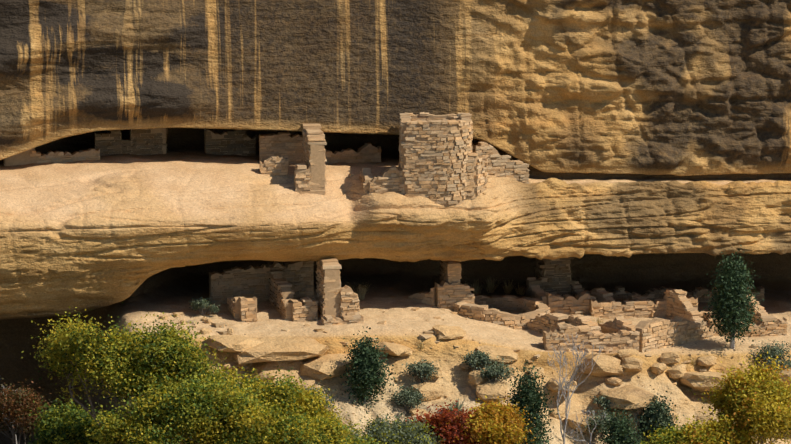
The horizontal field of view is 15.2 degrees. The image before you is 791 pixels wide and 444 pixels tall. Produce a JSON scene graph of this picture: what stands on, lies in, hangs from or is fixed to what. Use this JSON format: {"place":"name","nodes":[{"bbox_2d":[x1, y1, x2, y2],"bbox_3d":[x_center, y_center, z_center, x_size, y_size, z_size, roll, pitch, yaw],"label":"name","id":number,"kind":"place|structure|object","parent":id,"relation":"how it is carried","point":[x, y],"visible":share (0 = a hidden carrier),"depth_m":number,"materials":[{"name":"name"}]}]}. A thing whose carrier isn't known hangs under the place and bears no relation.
{"place":"outdoors","nodes":[
{"label":"outdoors","id":0,"kind":"place"},
{"bbox_2d":[0,0,790,443],"bbox_3d":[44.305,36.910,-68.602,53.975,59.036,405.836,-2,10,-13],"label":"cliff","id":1,"kind":"structure","parent":0,"point":[648,142],"depth_m":118.46,"materials":[{"name":"stone"}]},
{"bbox_2d":[0,299,787,443],"bbox_3d":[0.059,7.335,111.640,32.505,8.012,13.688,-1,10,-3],"label":"wood","id":2,"kind":"object","parent":1,"relation":"on","point":[560,384],"visible":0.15,"depth_m":111.21,"materials":[{"name":"grey plant"}]},
{"bbox_2d":[3,112,786,352],"bbox_3d":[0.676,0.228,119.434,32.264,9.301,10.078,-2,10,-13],"label":"ruin mortar","id":3,"kind":"object","parent":1,"relation":"on","point":[317,171],"visible":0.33,"depth_m":118.48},
{"bbox_2d":[0,302,790,443],"bbox_3d":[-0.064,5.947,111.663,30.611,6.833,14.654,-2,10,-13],"label":"foliage","id":4,"kind":"object","parent":1,"relation":"on","point":[251,409],"visible":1,"depth_m":107.60,"materials":[{"name":"green plant"}]},
{"bbox_2d":[30,112,787,433],"bbox_3d":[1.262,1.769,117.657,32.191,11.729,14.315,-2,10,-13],"label":"ruin stones","id":5,"kind":"object","parent":1,"relation":"on","point":[317,137],"visible":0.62,"depth_m":118.95,"materials":[{"name":"beige stone"}]},
{"bbox_2d":[159,312,790,432],"bbox_3d":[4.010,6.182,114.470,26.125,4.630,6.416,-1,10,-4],"label":"boulders","id":6,"kind":"object","parent":1,"relation":"on","point":[244,349],"visible":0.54,"depth_m":113.95,"materials":[{"name":"stone"}]},
{"bbox_2d":[188,245,790,443],"bbox_3d":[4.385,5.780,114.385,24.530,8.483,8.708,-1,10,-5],"label":"evergreen shrubs","id":7,"kind":"object","parent":1,"relation":"on","point":[733,283],"visible":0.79,"depth_m":113.36,"materials":[{"name":"green plant"}]},
{"bbox_2d":[349,278,771,443],"bbox_3d":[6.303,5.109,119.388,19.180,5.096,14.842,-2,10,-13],"label":"grass tufts","id":8,"kind":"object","parent":1,"relation":"on","point":[492,288],"depth_m":120.97,"materials":[{"name":"plant"}]}
]}

